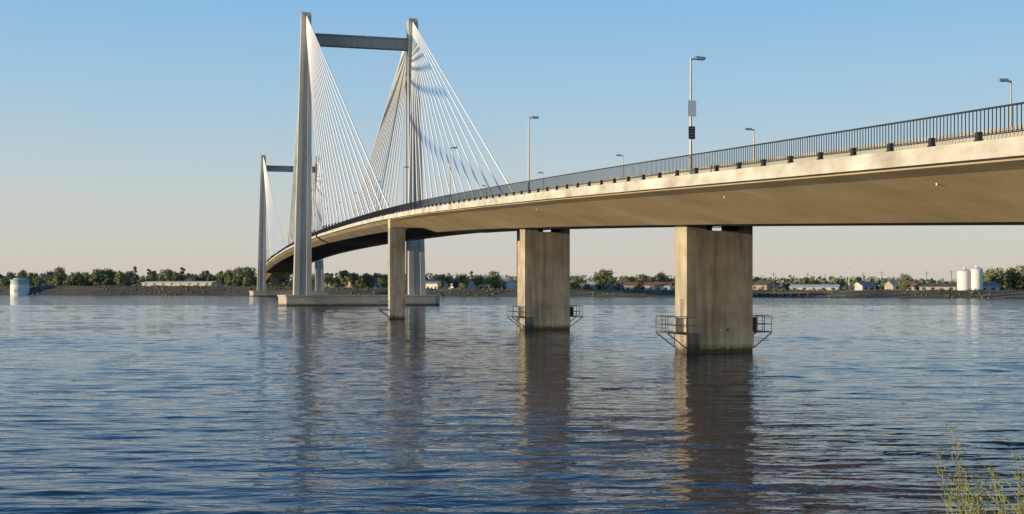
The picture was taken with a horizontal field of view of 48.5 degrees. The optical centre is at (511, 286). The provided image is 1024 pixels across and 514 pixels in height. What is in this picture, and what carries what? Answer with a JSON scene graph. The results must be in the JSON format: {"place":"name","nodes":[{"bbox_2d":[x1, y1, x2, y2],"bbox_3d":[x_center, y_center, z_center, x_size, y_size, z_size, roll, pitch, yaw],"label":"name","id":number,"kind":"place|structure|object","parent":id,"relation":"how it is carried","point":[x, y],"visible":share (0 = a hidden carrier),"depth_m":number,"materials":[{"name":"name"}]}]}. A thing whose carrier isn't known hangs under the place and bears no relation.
{"place":"outdoors","nodes":[
{"label":"outdoors","id":0,"kind":"place"},
{"bbox_2d":[0,295,1023,513],"bbox_3d":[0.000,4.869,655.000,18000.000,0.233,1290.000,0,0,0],"label":"water","id":1,"kind":"structure","parent":0,"point":[178,404],"depth_m":45.52,"materials":[{"name":"blue liquid"}]},
{"bbox_2d":[753,292,811,297],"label":"wharf","id":2,"kind":"structure","parent":1,"relation":"in","point":[775,294],"depth_m":524.30,"materials":[{"name":"brown wood"}]},
{"bbox_2d":[0,282,1023,297],"bbox_3d":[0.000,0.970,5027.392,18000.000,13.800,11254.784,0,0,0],"label":"ground","id":3,"kind":"structure","parent":0,"point":[117,290],"depth_m":595.78,"materials":[{"name":"green plant"}]},
{"bbox_2d":[0,276,11,285],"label":"tree","id":4,"kind":"object","parent":3,"relation":"on","point":[5,281],"visible":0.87,"depth_m":760.46,"materials":[{"name":"green plant"}]},
{"bbox_2d":[10,278,29,294],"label":"water intake tank","id":5,"kind":"object","parent":3,"relation":"on","point":[19,286],"visible":0.94,"depth_m":706.49,"materials":[{"name":"white paint"}]},
{"bbox_2d":[17,269,26,275],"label":"tree","id":6,"kind":"object","parent":3,"relation":"on","point":[23,271],"visible":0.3,"depth_m":896.50,"materials":[{"name":"green plant"}]},
{"bbox_2d":[26,272,37,285],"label":"tree","id":7,"kind":"object","parent":3,"relation":"on","point":[32,276],"visible":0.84,"depth_m":754.63,"materials":[{"name":"green plant"}]},
{"bbox_2d":[33,276,43,284],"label":"tree","id":8,"kind":"object","parent":3,"relation":"on","point":[37,280],"visible":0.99,"depth_m":751.30,"materials":[{"name":"green plant"}]},
{"bbox_2d":[41,271,55,285],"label":"tree","id":9,"kind":"object","parent":3,"relation":"on","point":[45,278],"visible":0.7,"depth_m":779.19,"materials":[{"name":"green plant"}]},
{"bbox_2d":[47,274,54,285],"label":"tree","id":10,"kind":"object","parent":3,"relation":"on","point":[49,282],"visible":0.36,"depth_m":775.95,"materials":[{"name":"green plant"}]},
{"bbox_2d":[50,272,67,285],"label":"tree","id":11,"kind":"object","parent":3,"relation":"on","point":[58,279],"visible":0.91,"depth_m":745.16,"materials":[{"name":"green plant"}]},
{"bbox_2d":[55,266,65,275],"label":"tree","id":12,"kind":"object","parent":3,"relation":"on","point":[59,270],"visible":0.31,"depth_m":932.23,"materials":[{"name":"green plant"}]},
{"bbox_2d":[64,275,79,285],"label":"tree","id":13,"kind":"object","parent":3,"relation":"on","point":[72,280],"visible":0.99,"depth_m":729.34,"materials":[{"name":"green plant"}]},
{"bbox_2d":[74,271,83,285],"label":"tree","id":14,"kind":"object","parent":3,"relation":"on","point":[79,274],"visible":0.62,"depth_m":738.45,"materials":[{"name":"green plant"}]},
{"bbox_2d":[77,276,82,285],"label":"tree","id":15,"kind":"object","parent":3,"relation":"on","point":[80,283],"visible":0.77,"depth_m":737.19,"materials":[{"name":"green plant"}]},
{"bbox_2d":[83,279,93,285],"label":"tree","id":16,"kind":"object","parent":3,"relation":"on","point":[87,283],"visible":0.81,"depth_m":733.69,"materials":[{"name":"green plant"}]},
{"bbox_2d":[83,273,95,285],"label":"tree","id":17,"kind":"object","parent":3,"relation":"on","point":[86,276],"visible":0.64,"depth_m":736.99,"materials":[{"name":"green plant"}]},
{"bbox_2d":[88,268,104,285],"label":"tree","id":18,"kind":"object","parent":3,"relation":"on","point":[95,277],"visible":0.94,"depth_m":726.54,"materials":[{"name":"green plant"}]},
{"bbox_2d":[100,274,113,285],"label":"tree","id":19,"kind":"object","parent":3,"relation":"on","point":[106,278],"visible":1,"depth_m":725.84,"materials":[{"name":"green plant"}]},
{"bbox_2d":[100,268,114,285],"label":"tree","id":20,"kind":"object","parent":3,"relation":"on","point":[107,271],"visible":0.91,"depth_m":728.33,"materials":[{"name":"green plant"}]},
{"bbox_2d":[113,270,129,285],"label":"tree","id":21,"kind":"object","parent":3,"relation":"on","point":[119,278],"visible":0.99,"depth_m":719.71,"materials":[{"name":"green plant"}]},
{"bbox_2d":[125,270,134,279],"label":"tree","id":22,"kind":"object","parent":3,"relation":"on","point":[130,275],"visible":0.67,"depth_m":768.14,"materials":[{"name":"green plant"}]},
{"bbox_2d":[130,274,139,285],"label":"tree","id":23,"kind":"object","parent":3,"relation":"on","point":[135,279],"visible":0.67,"depth_m":755.78,"materials":[{"name":"green plant"}]},
{"bbox_2d":[137,277,145,284],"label":"tree","id":24,"kind":"object","parent":3,"relation":"on","point":[143,279],"visible":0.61,"depth_m":716.85,"materials":[{"name":"green plant"}]},
{"bbox_2d":[146,275,155,280],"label":"tree","id":25,"kind":"object","parent":3,"relation":"on","point":[150,278],"visible":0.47,"depth_m":752.36,"materials":[{"name":"green plant"}]},
{"bbox_2d":[150,271,156,280],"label":"tree","id":26,"kind":"object","parent":3,"relation":"on","point":[153,273],"visible":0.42,"depth_m":837.95,"materials":[{"name":"green plant"}]},
{"bbox_2d":[157,269,172,280],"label":"tree","id":27,"kind":"object","parent":3,"relation":"on","point":[165,273],"visible":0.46,"depth_m":733.94,"materials":[{"name":"green plant"}]},
{"bbox_2d":[164,274,174,280],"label":"tree","id":28,"kind":"object","parent":3,"relation":"on","point":[166,277],"visible":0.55,"depth_m":705.23,"materials":[{"name":"green plant"}]},
{"bbox_2d":[171,272,183,280],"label":"tree","id":29,"kind":"object","parent":3,"relation":"on","point":[176,277],"visible":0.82,"depth_m":728.37,"materials":[{"name":"green plant"}]},
{"bbox_2d":[141,281,221,285],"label":"long shed","id":30,"kind":"structure","parent":3,"relation":"on","point":[179,283],"depth_m":683.47,"materials":[{"name":"white paint"}]},
{"bbox_2d":[180,267,187,278],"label":"tree","id":31,"kind":"object","parent":3,"relation":"on","point":[182,272],"visible":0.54,"depth_m":743.12,"materials":[{"name":"green plant"}]},
{"bbox_2d":[200,270,208,280],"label":"tree","id":32,"kind":"object","parent":3,"relation":"on","point":[205,274],"visible":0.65,"depth_m":747.74,"materials":[{"name":"green plant"}]},
{"bbox_2d":[205,273,214,280],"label":"tree","id":33,"kind":"object","parent":3,"relation":"on","point":[210,278],"visible":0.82,"depth_m":712.02,"materials":[{"name":"green plant"}]},
{"bbox_2d":[214,272,225,285],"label":"tree","id":34,"kind":"object","parent":3,"relation":"on","point":[219,278],"visible":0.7,"depth_m":711.08,"materials":[{"name":"green plant"}]},
{"bbox_2d":[221,269,234,285],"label":"tree","id":35,"kind":"object","parent":3,"relation":"on","point":[228,274],"visible":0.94,"depth_m":701.36,"materials":[{"name":"green plant"}]},
{"bbox_2d":[230,276,241,285],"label":"tree","id":36,"kind":"object","parent":3,"relation":"on","point":[235,280],"visible":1,"depth_m":696.59,"materials":[{"name":"green plant"}]},
{"bbox_2d":[233,266,246,278],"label":"tree","id":37,"kind":"object","parent":3,"relation":"on","point":[238,270],"visible":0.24,"depth_m":811.04,"materials":[{"name":"green plant"}]},
{"bbox_2d":[237,266,256,279],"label":"tree","id":38,"kind":"object","parent":3,"relation":"on","point":[249,272],"visible":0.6,"depth_m":801.32,"materials":[{"name":"green plant"}]},
{"bbox_2d":[242,277,254,285],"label":"tree","id":39,"kind":"object","parent":3,"relation":"on","point":[247,282],"visible":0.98,"depth_m":692.34,"materials":[{"name":"green plant"}]},
{"bbox_2d":[324,274,333,286],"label":"tree","id":40,"kind":"object","parent":3,"relation":"on","point":[328,279],"visible":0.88,"depth_m":656.11,"materials":[{"name":"green plant"}]},
{"bbox_2d":[333,276,340,287],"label":"tree","id":41,"kind":"object","parent":3,"relation":"on","point":[337,283],"visible":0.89,"depth_m":676.98,"materials":[{"name":"green plant"}]},
{"bbox_2d":[338,270,346,284],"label":"tree","id":42,"kind":"object","parent":3,"relation":"on","point":[341,275],"visible":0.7,"depth_m":678.33,"materials":[{"name":"green plant"}]},
{"bbox_2d":[340,271,350,285],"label":"tree","id":43,"kind":"object","parent":3,"relation":"on","point":[346,277],"visible":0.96,"depth_m":673.41,"materials":[{"name":"green plant"}]},
{"bbox_2d":[341,278,360,287],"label":"house","id":44,"kind":"structure","parent":3,"relation":"on","point":[348,285],"depth_m":672.61,"materials":[{"name":"white paint"}]},
{"bbox_2d":[349,272,364,286],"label":"tree","id":45,"kind":"object","parent":3,"relation":"on","point":[354,277],"visible":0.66,"depth_m":666.40,"materials":[{"name":"green plant"}]},
{"bbox_2d":[355,275,367,287],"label":"tree","id":46,"kind":"object","parent":3,"relation":"on","point":[360,281],"visible":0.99,"depth_m":650.43,"materials":[{"name":"green plant"}]},
{"bbox_2d":[363,273,375,286],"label":"tree","id":47,"kind":"object","parent":3,"relation":"on","point":[368,277],"visible":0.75,"depth_m":670.72,"materials":[{"name":"green plant"}]},
{"bbox_2d":[362,278,381,287],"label":"house","id":48,"kind":"structure","parent":3,"relation":"on","point":[378,283],"depth_m":675.26,"materials":[{"name":"grey paint"}]},
{"bbox_2d":[377,273,387,287],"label":"tree","id":49,"kind":"object","parent":3,"relation":"on","point":[383,282],"visible":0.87,"depth_m":658.20,"materials":[{"name":"green plant"}]},
{"bbox_2d":[426,279,448,288],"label":"house","id":50,"kind":"structure","parent":3,"relation":"on","point":[433,284],"depth_m":641.64,"materials":[{"name":"white paint"}]},
{"bbox_2d":[437,274,445,287],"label":"tree","id":51,"kind":"object","parent":3,"relation":"on","point":[442,279],"visible":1,"depth_m":634.16,"materials":[{"name":"green plant"}]},
{"bbox_2d":[444,275,451,287],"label":"tree","id":52,"kind":"object","parent":3,"relation":"on","point":[448,278],"visible":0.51,"depth_m":648.40,"materials":[{"name":"green plant"}]},
{"bbox_2d":[448,278,461,288],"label":"house","id":53,"kind":"structure","parent":3,"relation":"on","point":[453,280],"depth_m":657.59,"materials":[{"name":"white paint"}]},
{"bbox_2d":[457,274,468,288],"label":"tree","id":54,"kind":"object","parent":3,"relation":"on","point":[464,281],"visible":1,"depth_m":633.06,"materials":[{"name":"green plant"}]},
{"bbox_2d":[452,280,477,288],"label":"house","id":55,"kind":"structure","parent":3,"relation":"on","point":[471,285],"depth_m":642.03,"materials":[{"name":"grey paint"}]},
{"bbox_2d":[473,274,483,284],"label":"tree","id":56,"kind":"object","parent":3,"relation":"on","point":[478,279],"visible":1,"depth_m":643.76,"materials":[{"name":"green plant"}]},
{"bbox_2d":[478,279,503,288],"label":"house","id":57,"kind":"structure","parent":3,"relation":"on","point":[481,285],"depth_m":643.39,"materials":[{"name":"grey paint"}]},
{"bbox_2d":[485,270,501,288],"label":"tree","id":58,"kind":"object","parent":3,"relation":"on","point":[493,282],"visible":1,"depth_m":626.72,"materials":[{"name":"green plant"}]},
{"bbox_2d":[0,284,990,297],"bbox_3d":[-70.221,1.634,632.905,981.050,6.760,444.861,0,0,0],"label":"bank scrub","id":59,"kind":"object","parent":3,"relation":"on","point":[611,289],"visible":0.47,"depth_m":598.82,"materials":[{"name":"green plant"}]},
{"bbox_2d":[4,272,1011,289],"bbox_3d":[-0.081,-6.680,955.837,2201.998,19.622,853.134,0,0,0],"label":"distant wood","id":60,"kind":"object","parent":3,"relation":"on","point":[793,279],"visible":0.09,"depth_m":749.90,"materials":[{"name":"green plant"}]},
{"bbox_2d":[504,279,516,289],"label":"house","id":61,"kind":"structure","parent":3,"relation":"on","point":[510,284],"depth_m":656.68,"materials":[{"name":"grey paint"}]},
{"bbox_2d":[570,279,579,288],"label":"tree","id":62,"kind":"object","parent":3,"relation":"on","point":[574,284],"visible":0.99,"depth_m":605.20,"materials":[{"name":"green plant"}]},
{"bbox_2d":[570,281,586,289],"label":"house","id":63,"kind":"structure","parent":3,"relation":"on","point":[581,285],"depth_m":627.68,"materials":[{"name":"clear paint"}]},
{"bbox_2d":[572,276,586,288],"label":"tree","id":64,"kind":"object","parent":3,"relation":"on","point":[580,279],"visible":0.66,"depth_m":628.74,"materials":[{"name":"green plant"}]},
{"bbox_2d":[586,281,597,289],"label":"house","id":65,"kind":"structure","parent":3,"relation":"on","point":[592,284],"depth_m":612.45,"materials":[{"name":"grey paint"}]},
{"bbox_2d":[592,272,603,281],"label":"tree","id":66,"kind":"object","parent":3,"relation":"on","point":[594,278],"visible":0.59,"depth_m":616.04,"materials":[{"name":"green plant"}]},
{"bbox_2d":[594,279,609,289],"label":"tree","id":67,"kind":"object","parent":3,"relation":"on","point":[599,284],"visible":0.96,"depth_m":598.86,"materials":[{"name":"green plant"}]},
{"bbox_2d":[597,268,614,282],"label":"tree","id":68,"kind":"object","parent":3,"relation":"on","point":[607,274],"visible":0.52,"depth_m":614.59,"materials":[{"name":"green plant"}]},
{"bbox_2d":[605,282,624,289],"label":"house","id":69,"kind":"structure","parent":3,"relation":"on","point":[611,285],"depth_m":604.82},
{"bbox_2d":[613,282,620,289],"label":"tree","id":70,"kind":"object","parent":3,"relation":"on","point":[616,285],"visible":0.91,"depth_m":598.55,"materials":[{"name":"green plant"}]},
{"bbox_2d":[249,9,1023,352],"bbox_3d":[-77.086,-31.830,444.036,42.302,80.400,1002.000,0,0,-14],"label":"cable stayed bridge","id":71,"kind":"structure","parent":3,"relation":"on","point":[973,177],"depth_m":84.17,"materials":[{"name":"concrete"}]},
{"bbox_2d":[448,147,456,203],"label":"street lamp","id":72,"kind":"object","parent":71,"relation":"on","point":[449,170],"visible":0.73,"depth_m":128.50,"materials":[{"name":"metal"}]},
{"bbox_2d":[527,116,538,193],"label":"street lamp","id":73,"kind":"object","parent":71,"relation":"on","point":[535,117],"visible":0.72,"depth_m":95.57,"materials":[{"name":"metal"}]},
{"bbox_2d":[688,56,705,174],"bbox_3d":[10.183,-9.424,62.766,1.010,6.600,0.320,0,0,-14],"label":"street lamp","id":74,"kind":"object","parent":71,"relation":"on","point":[690,124],"visible":0.78,"depth_m":62.63,"materials":[{"name":"metal"}]},
{"bbox_2d":[688,100,695,116],"bbox_3d":[9.880,-9.809,62.557,0.500,0.870,0.065,0,0,-14],"label":"road sign","id":75,"kind":"object","parent":74,"relation":"attached to","point":[691,107],"visible":1,"depth_m":62.52,"materials":[{"name":"grey metal"}]},
{"bbox_2d":[689,126,694,138],"bbox_3d":[9.881,-8.474,62.554,0.380,0.700,0.071,0,0,-14],"label":"notice sign","id":76,"kind":"object","parent":74,"relation":"attached to","point":[691,132],"visible":1,"depth_m":62.52,"materials":[{"name":"metal"}]},
{"bbox_2d":[744,128,753,159],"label":"street lamp","id":77,"kind":"object","parent":71,"relation":"on","point":[753,139],"visible":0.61,"depth_m":101.25,"materials":[{"name":"metal"}]},
{"bbox_2d":[997,78,1011,126],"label":"street lamp","id":78,"kind":"object","parent":71,"relation":"on","point":[1003,80],"visible":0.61,"depth_m":68.30,"materials":[{"name":"metal"}]},
{"bbox_2d":[633,280,645,289],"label":"tree","id":79,"kind":"object","parent":3,"relation":"on","point":[639,286],"visible":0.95,"depth_m":584.57,"materials":[{"name":"green plant"}]},
{"bbox_2d":[634,273,648,281],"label":"tree","id":80,"kind":"object","parent":3,"relation":"on","point":[642,278],"visible":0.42,"depth_m":605.95,"materials":[{"name":"green plant"}]},
{"bbox_2d":[623,282,673,289],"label":"long house","id":81,"kind":"structure","parent":3,"relation":"on","point":[655,285],"depth_m":591.66,"materials":[{"name":"brown paint"}]},
{"bbox_2d":[651,276,662,281],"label":"tree","id":82,"kind":"object","parent":3,"relation":"on","point":[654,279],"visible":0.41,"depth_m":607.29,"materials":[{"name":"green plant"}]},
{"bbox_2d":[654,271,666,281],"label":"tree","id":83,"kind":"object","parent":3,"relation":"on","point":[661,275],"visible":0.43,"depth_m":610.81,"materials":[{"name":"green plant"}]},
{"bbox_2d":[753,281,778,289],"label":"house","id":84,"kind":"structure","parent":3,"relation":"on","point":[764,285],"depth_m":618.58,"materials":[{"name":"beige paint"}]},
{"bbox_2d":[798,277,810,283],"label":"tree","id":85,"kind":"object","parent":3,"relation":"on","point":[804,280],"visible":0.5,"depth_m":564.98,"materials":[{"name":"green plant"}]},
{"bbox_2d":[789,284,840,289],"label":"warehouse","id":86,"kind":"structure","parent":3,"relation":"on","point":[813,286],"depth_m":539.65,"materials":[{"name":"white paint"}]},
{"bbox_2d":[852,276,862,283],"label":"tree","id":87,"kind":"object","parent":3,"relation":"on","point":[857,279],"visible":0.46,"depth_m":633.93,"materials":[{"name":"green plant"}]},
{"bbox_2d":[851,282,876,289],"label":"house","id":88,"kind":"structure","parent":3,"relation":"on","point":[863,285],"depth_m":570.78,"materials":[{"name":"white paint"}]},
{"bbox_2d":[880,278,887,286],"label":"tree","id":89,"kind":"object","parent":3,"relation":"on","point":[884,280],"visible":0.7,"depth_m":614.59,"materials":[{"name":"green plant"}]},
{"bbox_2d":[884,280,904,289],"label":"house","id":90,"kind":"structure","parent":3,"relation":"on","point":[891,284],"depth_m":602.18,"materials":[{"name":"white paint"}]},
{"bbox_2d":[897,273,913,289],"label":"tree","id":91,"kind":"object","parent":3,"relation":"on","point":[905,280],"visible":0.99,"depth_m":539.87,"materials":[{"name":"green plant"}]},
{"bbox_2d":[906,283,918,289],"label":"house","id":92,"kind":"structure","parent":3,"relation":"on","point":[913,286],"depth_m":546.88,"materials":[{"name":"beige paint"}]},
{"bbox_2d":[918,283,956,289],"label":"warehouse","id":93,"kind":"structure","parent":3,"relation":"on","point":[937,286],"depth_m":536.47,"materials":[{"name":"beige paint"}]},
{"bbox_2d":[934,448,988,513],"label":"wild shrub","id":94,"kind":"object","parent":3,"relation":"on","point":[966,487],"visible":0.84,"depth_m":6.14,"materials":[{"name":"green plant"}]},
{"bbox_2d":[957,267,970,289],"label":"silo","id":95,"kind":"object","parent":3,"relation":"on","point":[963,278],"visible":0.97,"depth_m":517.01,"materials":[{"name":"white paint"}]},
{"bbox_2d":[970,265,982,289],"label":"silo","id":96,"kind":"object","parent":3,"relation":"on","point":[976,271],"visible":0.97,"depth_m":515.13,"materials":[{"name":"white paint"}]},
{"bbox_2d":[956,466,1002,513],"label":"wild shrub","id":97,"kind":"object","parent":3,"relation":"on","point":[972,504],"visible":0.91,"depth_m":6.07,"materials":[{"name":"green plant"}]},
{"bbox_2d":[937,423,1023,513],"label":"wild shrub","id":98,"kind":"object","parent":3,"relation":"on","point":[958,481],"visible":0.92,"depth_m":6.09,"materials":[{"name":"green plant"}]},
{"bbox_2d":[984,267,1003,281],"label":"tree","id":99,"kind":"object","parent":3,"relation":"on","point":[992,276],"visible":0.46,"depth_m":534.34,"materials":[{"name":"green plant"}]},
{"bbox_2d":[983,282,1004,289],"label":"warehouse","id":100,"kind":"structure","parent":3,"relation":"on","point":[992,286],"depth_m":522.74,"materials":[{"name":"grey metal"}]},
{"bbox_2d":[973,470,1023,513],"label":"wild shrub","id":101,"kind":"object","parent":3,"relation":"on","point":[1020,508],"visible":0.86,"depth_m":5.85,"materials":[{"name":"green plant"}]},
{"bbox_2d":[982,451,1023,513],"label":"wild shrub","id":102,"kind":"object","parent":3,"relation":"on","point":[1002,485],"visible":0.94,"depth_m":5.80,"materials":[{"name":"green plant"}]},
{"bbox_2d":[987,468,1022,513],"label":"wild shrub","id":103,"kind":"object","parent":3,"relation":"on","point":[992,487],"visible":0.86,"depth_m":5.87,"materials":[{"name":"green plant"}]},
{"bbox_2d":[997,272,1014,289],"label":"tree","id":104,"kind":"object","parent":3,"relation":"on","point":[1009,279],"visible":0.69,"depth_m":523.61,"materials":[{"name":"green plant"}]},
{"bbox_2d":[1001,274,1010,289],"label":"tree","id":105,"kind":"object","parent":3,"relation":"on","point":[1005,284],"visible":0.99,"depth_m":519.11,"materials":[{"name":"green plant"}]},
{"bbox_2d":[1006,267,1016,289],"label":"tree","id":106,"kind":"object","parent":3,"relation":"on","point":[1011,270],"visible":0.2,"depth_m":539.88,"materials":[{"name":"green plant"}]},
{"bbox_2d":[1010,272,1023,289],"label":"tree","id":107,"kind":"object","parent":3,"relation":"on","point":[1018,286],"visible":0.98,"depth_m":522.70,"materials":[{"name":"green plant"}]},
{"bbox_2d":[1012,264,1023,286],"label":"tree","id":108,"kind":"object","parent":3,"relation":"on","point":[1021,271],"visible":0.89,"depth_m":523.80,"materials":[{"name":"green plant"}]},
{"bbox_2d":[0,0,1023,285],"label":"sky","id":109,"kind":"structure","parent":0,"point":[137,133],"materials":[{"name":"blue"}]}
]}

